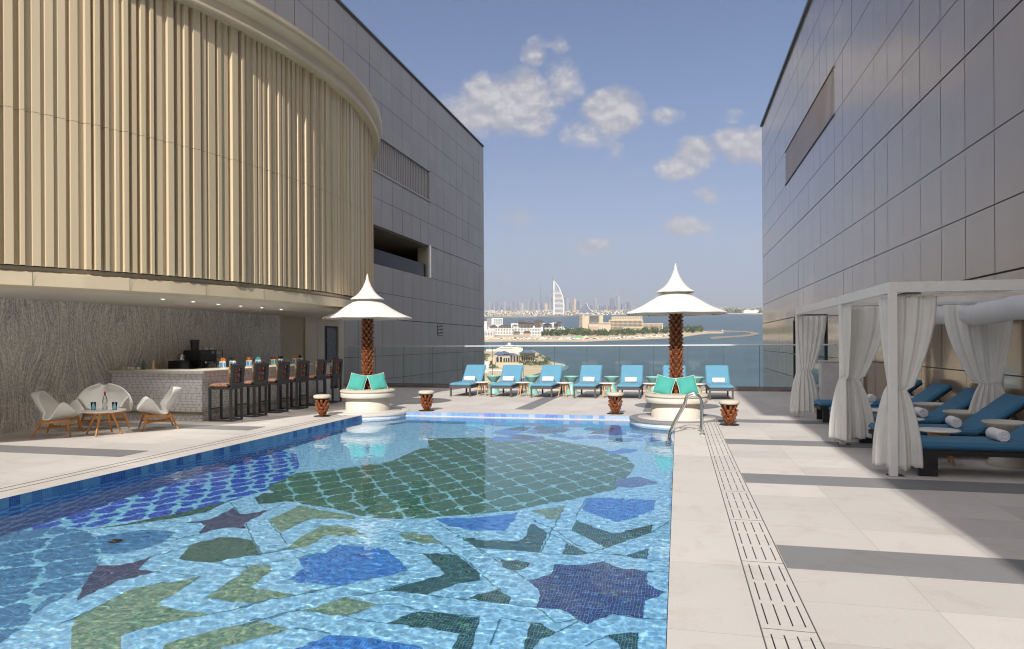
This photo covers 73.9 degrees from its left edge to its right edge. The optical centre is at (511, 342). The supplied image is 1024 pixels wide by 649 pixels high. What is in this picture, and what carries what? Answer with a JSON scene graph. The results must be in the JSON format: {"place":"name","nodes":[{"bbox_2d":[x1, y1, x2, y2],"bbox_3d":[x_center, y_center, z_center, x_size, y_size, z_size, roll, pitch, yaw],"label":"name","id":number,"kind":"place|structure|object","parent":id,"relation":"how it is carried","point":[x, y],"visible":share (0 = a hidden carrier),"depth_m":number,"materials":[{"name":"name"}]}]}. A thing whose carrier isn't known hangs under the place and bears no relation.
{"place":"outdoors","nodes":[
{"label":"outdoors","id":0,"kind":"place"},
{"bbox_2d":[219,358,225,367],"bbox_3d":[-6.667,0.459,15.685,0.110,0.232,0.112,0,0,6],"label":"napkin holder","id":1,"kind":"object","parent":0,"point":[222,363],"visible":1,"depth_m":15.64,"materials":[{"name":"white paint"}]},
{"bbox_2d":[0,416,673,648],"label":"pool water","id":2,"kind":"structure","parent":0,"point":[413,532],"depth_m":5.72,"materials":[{"name":"liquid"}]},
{"bbox_2d":[0,412,674,648],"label":"pool wall","id":3,"kind":"structure","parent":0,"point":[39,494],"depth_m":10.37,"materials":[{"name":"tile"}]},
{"bbox_2d":[405,415,630,420],"bbox_3d":[0.162,1.692,15.281,6.800,0.025,0.036,0,0,14],"label":"pool ledge","id":4,"kind":"object","parent":3,"relation":"attached to","point":[519,418],"visible":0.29,"depth_m":15.26,"materials":[{"name":"tile"}]},
{"bbox_2d":[667,423,765,648],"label":"pool coping","id":5,"kind":"object","parent":3,"relation":"on","point":[710,604],"visible":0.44,"depth_m":4.84,"materials":[{"name":"stone"}]},
{"bbox_2d":[668,392,704,438],"bbox_3d":[3.066,1.563,12.069,0.686,1.341,0.610,0,0,14],"label":"pool handrail","id":6,"kind":"object","parent":5,"relation":"on","point":[686,398],"visible":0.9,"depth_m":11.84,"materials":[{"name":"metal"}]},
{"bbox_2d":[0,409,1023,648],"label":"pool deck","id":7,"kind":"structure","parent":0,"point":[846,610],"depth_m":6.34,"materials":[{"name":"stone"}]},
{"bbox_2d":[30,391,83,437],"bbox_3d":[-8.104,1.251,12.102,0.784,0.796,0.726,0,0,-14],"label":"shell chair","id":8,"kind":"object","parent":7,"relation":"on","point":[51,409],"visible":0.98,"depth_m":11.99,"materials":[{"name":"white wood"}]},
{"bbox_2d":[0,445,145,456],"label":"paving band","id":9,"kind":"object","parent":7,"relation":"on","point":[65,451],"visible":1,"depth_m":10.24,"materials":[{"name":"stone"}]},
{"bbox_2d":[81,408,125,436],"bbox_3d":[-7.297,1.423,12.176,0.700,0.443,0.700,0,0,14],"label":"coffee table","id":10,"kind":"object","parent":7,"relation":"on","point":[100,412],"visible":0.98,"depth_m":12.13,"materials":[{"name":"brown wood"}]},
{"bbox_2d":[76,383,132,430],"bbox_3d":[-7.854,1.220,13.105,0.968,0.856,0.785,0,0,-30],"label":"shell chair","id":11,"kind":"object","parent":7,"relation":"on","point":[119,395],"visible":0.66,"depth_m":13.24,"materials":[{"name":"white wood"}]},
{"bbox_2d":[0,297,280,433],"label":"marble wall","id":12,"kind":"structure","parent":7,"relation":"on","point":[59,352],"depth_m":14.20,"materials":[{"name":"stone"}]},
{"bbox_2d":[136,386,181,431],"bbox_3d":[-6.711,1.244,12.982,0.784,0.796,0.726,0,0,-34],"label":"shell chair","id":13,"kind":"object","parent":7,"relation":"on","point":[148,407],"visible":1,"depth_m":12.85,"materials":[{"name":"white wood"}]},
{"bbox_2d":[69,422,261,429],"bbox_3d":[-6.842,1.633,13.383,4.150,0.003,0.560,0,0,14],"label":"paving band","id":14,"kind":"object","parent":7,"relation":"on","point":[187,426],"visible":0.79,"depth_m":13.27,"materials":[{"name":"stone"}]},
{"bbox_2d":[0,415,345,491],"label":"pool edge","id":15,"kind":"object","parent":7,"relation":"on","point":[151,458],"visible":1,"depth_m":9.48,"materials":[{"name":"stone"}]},
{"bbox_2d":[107,363,330,420],"bbox_3d":[-6.854,1.106,17.019,2.390,1.060,5.580,0,0,14],"label":"bar counter","id":16,"kind":"object","parent":7,"relation":"on","point":[189,404],"visible":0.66,"depth_m":14.51,"materials":[{"name":"tile"}]},
{"bbox_2d":[168,360,188,368],"bbox_3d":[-7.862,0.551,16.070,0.325,0.260,0.340,0,0,14],"label":"toaster box","id":17,"kind":"object","parent":16,"relation":"on","point":[178,364],"visible":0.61,"depth_m":15.93,"materials":[{"name":"metal"}]},
{"bbox_2d":[183,340,215,368],"bbox_3d":[-7.705,0.300,16.855,0.561,0.760,0.600,0,0,14],"label":"coffee machine","id":18,"kind":"object","parent":16,"relation":"on","point":[196,357],"visible":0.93,"depth_m":16.63,"materials":[{"name":"metal"}]},
{"bbox_2d":[208,363,244,421],"bbox_3d":[-5.997,1.032,14.310,0.568,1.199,0.456,0,0,9],"label":"bar stool","id":19,"kind":"object","parent":7,"relation":"on","point":[236,371],"visible":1,"depth_m":14.14,"materials":[{"name":"metal"}]},
{"bbox_2d":[235,362,268,416],"bbox_3d":[-5.792,1.031,15.153,0.568,1.199,0.456,0,0,17],"label":"bar stool","id":20,"kind":"object","parent":7,"relation":"on","point":[260,371],"visible":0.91,"depth_m":15.04,"materials":[{"name":"metal"}]},
{"bbox_2d":[258,361,289,412],"bbox_3d":[-5.585,1.030,16.000,0.568,1.199,0.456,0,0,12],"label":"bar stool","id":21,"kind":"object","parent":7,"relation":"on","point":[282,372],"visible":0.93,"depth_m":15.86,"materials":[{"name":"metal"}]},
{"bbox_2d":[313,394,330,416],"bbox_3d":[-4.185,1.381,15.020,0.384,0.482,0.384,0,0,14],"label":"block stool","id":22,"kind":"object","parent":7,"relation":"on","point":[322,406],"visible":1,"depth_m":14.93,"materials":[{"name":"brown wood"}]},
{"bbox_2d":[327,407,408,416],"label":"round paving","id":23,"kind":"structure","parent":7,"relation":"on","point":[390,412],"depth_m":15.59,"materials":[{"name":"stone"}]},
{"bbox_2d":[340,388,395,411],"bbox_3d":[-3.420,1.341,16.175,1.296,0.505,1.302,0,0,14],"label":"round bench","id":24,"kind":"object","parent":23,"relation":"on","point":[368,400],"visible":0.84,"depth_m":15.69,"materials":[{"name":"stone"}]},
{"bbox_2d":[346,373,367,389],"bbox_3d":[-3.622,0.929,15.925,0.416,0.416,0.168,11,-19,6],"label":"throw pillow","id":25,"kind":"object","parent":24,"relation":"on","point":[357,381],"visible":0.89,"depth_m":15.86,"materials":[{"name":"fabric"}]},
{"bbox_2d":[322,274,411,388],"bbox_3d":[-3.428,-0.026,16.172,2.085,3.240,2.085,0,0,14],"label":"palm parasol","id":26,"kind":"object","parent":24,"relation":"on","point":[367,307],"visible":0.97,"depth_m":15.98,"materials":[{"name":"white wood"}]},
{"bbox_2d":[368,372,387,389],"bbox_3d":[-3.161,0.927,16.021,0.416,0.416,0.171,-11,-15,-29],"label":"throw pillow","id":27,"kind":"object","parent":24,"relation":"on","point":[377,381],"visible":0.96,"depth_m":15.96,"materials":[{"name":"fabric"}]},
{"bbox_2d":[630,413,722,424],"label":"round paving","id":28,"kind":"structure","parent":7,"relation":"on","point":[647,418],"depth_m":13.84,"materials":[{"name":"stone"}]},
{"bbox_2d":[645,392,707,419],"bbox_3d":[3.460,1.305,14.343,1.296,0.505,1.302,0,0,-26],"label":"round bench","id":29,"kind":"object","parent":28,"relation":"on","point":[665,406],"visible":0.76,"depth_m":13.88,"materials":[{"name":"stone"}]},
{"bbox_2d":[652,375,675,393],"bbox_3d":[3.173,0.894,14.203,0.416,0.416,0.166,13,-14,31],"label":"throw pillow","id":30,"kind":"object","parent":29,"relation":"on","point":[664,385],"visible":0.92,"depth_m":14.14,"materials":[{"name":"fabric"}]},
{"bbox_2d":[626,263,727,393],"bbox_3d":[3.454,-0.062,14.340,2.085,3.240,2.085,0,0,0],"label":"palm parasol","id":31,"kind":"object","parent":29,"relation":"on","point":[675,302],"visible":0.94,"depth_m":14.17,"materials":[{"name":"fabric"}]},
{"bbox_2d":[675,375,699,393],"bbox_3d":[3.630,0.891,14.091,0.416,0.416,0.170,-10,-20,-4],"label":"throw pillow","id":32,"kind":"object","parent":29,"relation":"on","point":[687,384],"visible":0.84,"depth_m":14.03,"materials":[{"name":"fabric"}]},
{"bbox_2d":[719,399,739,425],"bbox_3d":[4.175,1.337,13.085,0.384,0.482,0.384,0,0,-17],"label":"block stool","id":33,"kind":"object","parent":7,"relation":"on","point":[729,411],"visible":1,"depth_m":12.99,"materials":[{"name":"brown wood"}]},
{"bbox_2d":[703,422,823,648],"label":"drain channel","id":34,"kind":"object","parent":7,"relation":"on","point":[784,621],"visible":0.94,"depth_m":4.83,"materials":[{"name":"tile"}]},
{"bbox_2d":[717,419,828,423],"bbox_3d":[6.108,1.565,13.366,4.039,0.003,0.560,0,0,14],"label":"paving band","id":35,"kind":"object","parent":7,"relation":"on","point":[778,421],"visible":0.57,"depth_m":13.55,"materials":[{"name":"stone"}]},
{"bbox_2d":[725,439,871,447],"bbox_3d":[5.397,1.569,10.451,4.039,0.003,0.560,0,0,14],"label":"paving band","id":36,"kind":"object","parent":7,"relation":"on","point":[794,443],"visible":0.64,"depth_m":10.65,"materials":[{"name":"stone"}]},
{"bbox_2d":[814,380,922,422],"bbox_3d":[7.050,1.138,13.465,1.910,0.851,0.660,0,0,14],"label":"sun lounger","id":37,"kind":"object","parent":7,"relation":"on","point":[822,409],"visible":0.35,"depth_m":13.35,"materials":[{"name":"fabric"}]},
{"bbox_2d":[742,473,1023,493],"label":"paving band","id":38,"kind":"object","parent":7,"relation":"on","point":[1012,488],"visible":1,"depth_m":7.62,"materials":[{"name":"stone"}]},
{"bbox_2d":[829,383,952,413],"bbox_3d":[6.707,1.139,12.056,1.910,0.851,0.660,0,0,13],"label":"sun lounger","id":39,"kind":"object","parent":7,"relation":"on","point":[933,392],"visible":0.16,"depth_m":11.75,"materials":[{"name":"fabric"}]},
{"bbox_2d":[776,545,1023,583],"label":"paving band","id":40,"kind":"object","parent":7,"relation":"on","point":[996,570],"visible":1,"depth_m":4.86,"materials":[{"name":"stone"}]},
{"bbox_2d":[794,279,1023,476],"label":"pergola","id":41,"kind":"object","parent":7,"relation":"on","point":[988,308],"visible":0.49,"depth_m":8.38,"materials":[{"name":"white paint"}]},
{"bbox_2d":[790,316,825,413],"bbox_3d":[6.237,0.468,14.330,0.728,2.061,0.207,0,0,14],"label":"curtain","id":42,"kind":"object","parent":41,"relation":"hanging from","point":[810,331],"visible":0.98,"depth_m":14.30,"materials":[{"name":"fabric"}]},
{"bbox_2d":[829,305,880,441],"bbox_3d":[5.209,0.472,10.364,0.834,2.059,0.530,0,0,-27],"label":"curtain","id":43,"kind":"object","parent":41,"relation":"hanging from","point":[851,416],"visible":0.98,"depth_m":10.38,"materials":[{"name":"fabric"}]},
{"bbox_2d":[872,296,936,470],"bbox_3d":[4.644,0.478,8.171,0.423,2.064,0.683,0,0,-37],"label":"curtain","id":44,"kind":"object","parent":41,"relation":"hanging from","point":[916,316],"visible":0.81,"depth_m":8.08,"materials":[{"name":"fabric"}]},
{"bbox_2d":[943,305,1012,436],"bbox_3d":[6.875,0.465,9.987,0.363,2.062,0.870,0,0,-44],"label":"curtain","id":45,"kind":"object","parent":41,"relation":"hanging from","point":[982,352],"visible":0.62,"depth_m":10.01,"materials":[{"name":"fabric"}]},
{"bbox_2d":[859,388,975,442],"bbox_3d":[6.387,1.141,10.745,1.910,0.851,0.660,0,0,15],"label":"sun lounger","id":46,"kind":"object","parent":7,"relation":"on","point":[961,400],"visible":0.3,"depth_m":10.55,"materials":[{"name":"fabric"}]},
{"bbox_2d":[914,407,927,417],"bbox_3d":[6.426,1.091,10.714,0.143,0.143,0.322,0,0,15],"label":"rolled towel","id":47,"kind":"object","parent":46,"relation":"on","point":[921,412],"visible":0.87,"depth_m":10.57,"materials":[{"name":"fabric"}]},
{"bbox_2d":[912,402,942,413],"bbox_3d":[6.961,1.284,11.300,0.540,0.560,0.540,0,0,14],"label":"pedestal table","id":48,"kind":"object","parent":7,"relation":"on","point":[930,406],"visible":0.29,"depth_m":11.19,"materials":[{"name":"beige ceramic"}]},
{"bbox_2d":[919,427,961,465],"bbox_3d":[5.570,1.352,8.885,0.500,0.443,0.500,0,0,14],"label":"side table","id":49,"kind":"object","parent":7,"relation":"on","point":[935,431],"visible":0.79,"depth_m":8.78,"materials":[{"name":"white wood"}]},
{"bbox_2d":[868,394,1023,446],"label":"sun lounger","id":50,"kind":"object","parent":7,"relation":"on","point":[1006,406],"visible":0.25,"depth_m":9.24,"materials":[{"name":"fabric"}]},
{"bbox_2d":[945,416,961,427],"bbox_3d":[6.111,1.093,9.422,0.143,0.143,0.322,0,0,21],"label":"rolled towel","id":51,"kind":"object","parent":50,"relation":"on","point":[953,422],"visible":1,"depth_m":9.29,"materials":[{"name":"fabric"}]},
{"bbox_2d":[942,409,974,421],"bbox_3d":[6.644,1.285,9.998,0.540,0.560,0.540,0,0,14],"label":"pedestal table","id":52,"kind":"object","parent":7,"relation":"on","point":[963,415],"visible":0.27,"depth_m":9.88,"materials":[{"name":"beige ceramic"}]},
{"bbox_2d":[911,424,1023,476],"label":"sun lounger","id":53,"kind":"object","parent":7,"relation":"on","point":[934,447],"visible":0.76,"depth_m":7.99,"materials":[{"name":"fabric"}]},
{"bbox_2d":[985,427,1009,441],"bbox_3d":[5.794,1.095,8.120,0.143,0.143,0.322,0,0,14],"label":"rolled towel","id":54,"kind":"object","parent":53,"relation":"on","point":[1000,435],"visible":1,"depth_m":8.00,"materials":[{"name":"fabric"}]},
{"bbox_2d":[981,419,1023,467],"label":"pedestal table","id":55,"kind":"object","parent":7,"relation":"on","point":[1009,426],"visible":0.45,"depth_m":8.57,"materials":[{"name":"stone"}]},
{"bbox_2d":[484,350,565,383],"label":"beach","id":56,"kind":"structure","parent":0,"point":[528,370],"depth_m":759.24,"materials":[{"name":"sand"}]},
{"bbox_2d":[496,363,522,366],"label":"terrace wall","id":57,"kind":"structure","parent":56,"relation":"on","point":[499,364],"depth_m":761.71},
{"bbox_2d":[488,348,535,364],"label":"beach club","id":58,"kind":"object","parent":56,"relation":"on","point":[504,355],"visible":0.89,"depth_m":837.01,"materials":[{"name":"paint"}]},
{"bbox_2d":[484,354,551,367],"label":"club garden","id":59,"kind":"object","parent":56,"relation":"on","point":[530,363],"visible":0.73,"depth_m":800.13,"materials":[{"name":"green plant"}]},
{"bbox_2d":[520,365,568,383],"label":"sandbar","id":60,"kind":"structure","parent":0,"point":[566,367],"depth_m":678.50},
{"bbox_2d":[285,387,821,419],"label":"deck","id":61,"kind":"structure","parent":0,"point":[763,405],"depth_m":17.98,"materials":[{"name":"stone"}]},
{"bbox_2d":[279,360,309,409],"bbox_3d":[-5.380,1.029,16.843,0.568,1.199,0.456,0,0,20],"label":"bar stool","id":62,"kind":"object","parent":61,"relation":"on","point":[301,374],"visible":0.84,"depth_m":16.73,"materials":[{"name":"metal"}]},
{"bbox_2d":[281,316,343,388],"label":"panelled wall","id":63,"kind":"structure","parent":61,"relation":"on","point":[312,340],"depth_m":22.83,"materials":[{"name":"paint"}]},
{"bbox_2d":[325,326,338,388],"bbox_3d":[-6.402,0.524,24.056,0.140,2.220,0.990,0,0,14],"label":"door","id":64,"kind":"structure","parent":63,"relation":"in","point":[331,353],"depth_m":24.11,"materials":[{"name":"metal"}]},
{"bbox_2d":[299,359,326,405],"bbox_3d":[-5.173,1.028,17.691,0.568,1.199,0.456,0,0,10],"label":"bar stool","id":65,"kind":"object","parent":61,"relation":"on","point":[320,368],"visible":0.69,"depth_m":17.51,"materials":[{"name":"metal"}]},
{"bbox_2d":[318,358,342,402],"bbox_3d":[-4.967,1.026,18.534,0.568,1.199,0.456,0,0,16],"label":"bar stool","id":66,"kind":"object","parent":61,"relation":"on","point":[336,367],"visible":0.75,"depth_m":18.44,"materials":[{"name":"metal"}]},
{"bbox_2d":[418,390,434,411],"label":"block stool","id":67,"kind":"object","parent":61,"relation":"on","point":[426,399],"visible":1,"depth_m":16.04,"materials":[{"name":"brown wood"}]},
{"bbox_2d":[449,365,487,396],"bbox_3d":[-1.335,1.158,21.268,0.660,0.898,1.910,0,0,14],"label":"sun lounger","id":68,"kind":"object","parent":61,"relation":"on","point":[478,371],"visible":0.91,"depth_m":21.58,"materials":[{"name":"fabric"}]},
{"bbox_2d":[475,381,489,395],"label":"side table","id":69,"kind":"object","parent":61,"relation":"on","point":[482,382],"visible":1,"depth_m":20.48,"materials":[{"name":"white wood"}]},
{"bbox_2d":[486,375,500,393],"bbox_3d":[-0.581,1.323,21.655,0.480,0.560,0.480,0,0,14],"label":"pedestal table","id":70,"kind":"object","parent":61,"relation":"on","point":[493,378],"visible":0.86,"depth_m":21.51,"materials":[{"name":"teal ceramic"}]},
{"bbox_2d":[490,365,523,396],"bbox_3d":[-0.125,1.152,20.973,0.660,0.898,1.910,0,0,13],"label":"sun lounger","id":71,"kind":"object","parent":61,"relation":"on","point":[515,371],"visible":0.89,"depth_m":21.28,"materials":[{"name":"fabric"}]},
{"bbox_2d":[515,382,531,396],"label":"side table","id":72,"kind":"object","parent":61,"relation":"on","point":[523,383],"visible":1,"depth_m":20.15,"materials":[{"name":"brown wood"}]},
{"bbox_2d":[524,375,538,393],"bbox_3d":[0.629,1.317,21.360,0.480,0.560,0.480,0,0,14],"label":"pedestal table","id":73,"kind":"object","parent":61,"relation":"on","point":[532,378],"visible":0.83,"depth_m":21.23,"materials":[{"name":"teal ceramic"}]},
{"bbox_2d":[516,389,566,409],"bbox_3d":[1.110,1.592,19.803,0.420,0.003,7.200,0,0,14],"label":"paving band","id":74,"kind":"object","parent":61,"relation":"on","point":[537,403],"visible":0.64,"depth_m":18.45,"materials":[{"name":"stone"}]},
{"bbox_2d":[530,365,562,397],"bbox_3d":[1.084,1.145,20.678,0.660,0.898,1.910,0,0,15],"label":"sun lounger","id":75,"kind":"object","parent":61,"relation":"on","point":[555,371],"visible":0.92,"depth_m":21.02,"materials":[{"name":"fabric"}]},
{"bbox_2d":[556,382,572,397],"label":"side table","id":76,"kind":"object","parent":61,"relation":"on","point":[564,384],"visible":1,"depth_m":19.92,"materials":[{"name":"brown wood"}]},
{"bbox_2d":[564,376,578,394],"bbox_3d":[1.838,1.310,21.066,0.480,0.560,0.480,0,0,14],"label":"pedestal table","id":77,"kind":"object","parent":61,"relation":"on","point":[573,379],"visible":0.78,"depth_m":20.93,"materials":[{"name":"teal ceramic"}]},
{"bbox_2d":[347,384,818,391],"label":"kerb","id":78,"kind":"structure","parent":61,"relation":"on","point":[644,388],"depth_m":23.05,"materials":[{"name":"stone"}]},
{"bbox_2d":[348,344,831,388],"bbox_3d":[2.022,0.790,23.490,16.806,1.422,0.080,0,0,14],"label":"glass balustrade","id":79,"kind":"object","parent":78,"relation":"on","point":[759,345],"visible":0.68,"depth_m":23.48,"materials":[{"name":"glass"}]},
{"bbox_2d":[573,365,602,397],"bbox_3d":[2.294,1.139,20.383,0.660,0.898,1.910,0,0,14],"label":"sun lounger","id":80,"kind":"object","parent":61,"relation":"on","point":[595,371],"visible":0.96,"depth_m":20.74,"materials":[{"name":"fabric"}]},
{"bbox_2d":[583,377,594,381],"bbox_3d":[2.316,1.104,20.475,0.350,0.161,0.155,0,0,17],"label":"rolled towel","id":81,"kind":"object","parent":80,"relation":"on","point":[588,379],"visible":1,"depth_m":20.41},
{"bbox_2d":[599,382,615,397],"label":"side table","id":82,"kind":"object","parent":61,"relation":"on","point":[605,384],"visible":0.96,"depth_m":19.55,"materials":[{"name":"white wood"}]},
{"bbox_2d":[604,376,619,394],"bbox_3d":[3.048,1.304,20.771,0.480,0.560,0.480,0,0,14],"label":"pedestal table","id":83,"kind":"object","parent":61,"relation":"on","point":[614,379],"visible":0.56,"depth_m":20.66,"materials":[{"name":"teal ceramic"}]},
{"bbox_2d":[607,392,623,414],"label":"block stool","id":84,"kind":"object","parent":61,"relation":"on","point":[614,405],"visible":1,"depth_m":15.14,"materials":[{"name":"brown wood"}]},
{"bbox_2d":[617,365,643,398],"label":"sun lounger","id":85,"kind":"object","parent":61,"relation":"on","point":[631,371],"visible":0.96,"depth_m":20.48,"materials":[{"name":"fabric"}]},
{"bbox_2d":[625,377,636,382],"bbox_3d":[3.526,1.098,20.181,0.350,0.161,0.155,0,0,13],"label":"rolled towel","id":86,"kind":"object","parent":85,"relation":"on","point":[631,379],"visible":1,"depth_m":20.12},
{"bbox_2d":[646,376,656,392],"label":"pedestal table","id":87,"kind":"object","parent":61,"relation":"on","point":[651,379],"visible":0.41,"depth_m":20.36,"materials":[{"name":"teal ceramic"}]},
{"bbox_2d":[663,365,685,376],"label":"sun lounger","id":88,"kind":"object","parent":61,"relation":"on","point":[666,370],"visible":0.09,"depth_m":20.38,"materials":[{"name":"fabric"}]},
{"bbox_2d":[705,365,733,399],"bbox_3d":[5.922,1.120,19.498,0.660,0.898,1.910,0,0,13],"label":"sun lounger","id":89,"kind":"object","parent":61,"relation":"on","point":[716,371],"visible":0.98,"depth_m":19.88,"materials":[{"name":"fabric"}]},
{"bbox_2d":[712,378,724,382],"bbox_3d":[5.945,1.085,19.591,0.350,0.161,0.155,0,0,17],"label":"rolled towel","id":90,"kind":"object","parent":89,"relation":"on","point":[718,380],"visible":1,"depth_m":19.53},
{"bbox_2d":[818,360,861,399],"bbox_3d":[8.785,1.014,18.240,1.020,1.080,0.440,0,0,14],"label":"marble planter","id":91,"kind":"object","parent":61,"relation":"on","point":[828,375],"visible":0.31,"depth_m":18.13,"materials":[{"name":"stone"}]},
{"bbox_2d":[341,0,806,308],"label":"sky","id":92,"kind":"structure","parent":0,"point":[621,140],"materials":[{"name":"blue"}]},
{"bbox_2d":[484,328,723,341],"bbox_3d":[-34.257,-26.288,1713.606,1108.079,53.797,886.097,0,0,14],"label":"island beach","id":93,"kind":"structure","parent":0,"point":[686,334],"depth_m":1484.36,"materials":[{"name":"sand"}]},
{"bbox_2d":[484,318,502,329],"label":"apartment block","id":94,"kind":"structure","parent":93,"relation":"on","point":[489,322],"depth_m":1660.17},
{"bbox_2d":[484,320,564,336],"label":"island hotel","id":95,"kind":"structure","parent":93,"relation":"on","point":[536,327],"depth_m":1620.33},
{"bbox_2d":[484,334,667,339],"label":"beach parasol rows","id":96,"kind":"object","parent":93,"relation":"on","point":[546,338],"visible":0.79,"depth_m":1425.64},
{"bbox_2d":[578,315,662,333],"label":"beige hotel","id":97,"kind":"structure","parent":93,"relation":"on","point":[594,322],"depth_m":1782.57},
{"bbox_2d":[541,325,703,335],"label":"island grove","id":98,"kind":"object","parent":93,"relation":"on","point":[600,332],"visible":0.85,"depth_m":1603.91,"materials":[{"name":"green plant"}]},
{"bbox_2d":[484,307,762,316],"bbox_3d":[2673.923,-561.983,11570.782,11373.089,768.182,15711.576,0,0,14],"label":"shore","id":99,"kind":"structure","parent":0,"point":[515,315],"depth_m":5209.56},
{"bbox_2d":[550,275,566,314],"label":"sail tower","id":100,"kind":"structure","parent":99,"relation":"on","point":[558,304],"depth_m":4904.31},
{"bbox_2d":[579,303,596,312],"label":"wave hotel","id":101,"kind":"structure","parent":99,"relation":"on","point":[585,308],"depth_m":5737.23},
{"bbox_2d":[484,308,762,315],"bbox_3d":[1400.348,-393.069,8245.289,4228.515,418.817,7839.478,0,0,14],"label":"city","id":102,"kind":"object","parent":99,"relation":"on","point":[507,312],"visible":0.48,"depth_m":6152.77},
{"bbox_2d":[723,307,762,312],"bbox_3d":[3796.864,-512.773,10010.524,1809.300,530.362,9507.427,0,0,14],"label":"cape wood","id":103,"kind":"object","parent":99,"relation":"on","point":[736,310],"visible":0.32,"depth_m":6556.69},
{"bbox_2d":[484,312,763,386],"bbox_3d":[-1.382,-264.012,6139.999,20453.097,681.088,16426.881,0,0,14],"label":"sea","id":104,"kind":"structure","parent":0,"point":[741,363],"depth_m":1047.27,"materials":[{"name":"liquid"}]},
{"bbox_2d":[486,343,520,350],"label":"yacht","id":105,"kind":"object","parent":104,"relation":"on","point":[500,349],"visible":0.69,"depth_m":1034.06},
{"bbox_2d":[707,330,758,338],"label":"breakwater","id":106,"kind":"object","parent":104,"relation":"on","point":[750,334],"visible":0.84,"depth_m":1536.21,"materials":[{"name":"stone"}]},
{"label":"podium","id":107,"kind":"structure","parent":0,"visible":0},
{"bbox_2d":[0,0,484,386],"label":"grey building","id":108,"kind":"structure","parent":107,"relation":"on","point":[428,206],"depth_m":32.20,"materials":[{"name":"metal"}]},
{"bbox_2d":[0,0,381,317],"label":"curved building","id":109,"kind":"structure","parent":108,"relation":"attached to","point":[253,84],"depth_m":11.70,"materials":[{"name":"metal"}]},
{"bbox_2d":[760,0,1023,420],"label":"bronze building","id":110,"kind":"structure","parent":107,"relation":"on","point":[892,140],"depth_m":15.47,"materials":[{"name":"metal"}]},
{"bbox_2d":[793,314,825,383],"bbox_3d":[11.181,0.291,25.729,0.055,2.500,6.390,0,0,14],"label":"window","id":111,"kind":"structure","parent":110,"relation":"in","point":[822,355],"depth_m":24.25,"materials":[{"name":"glass"}]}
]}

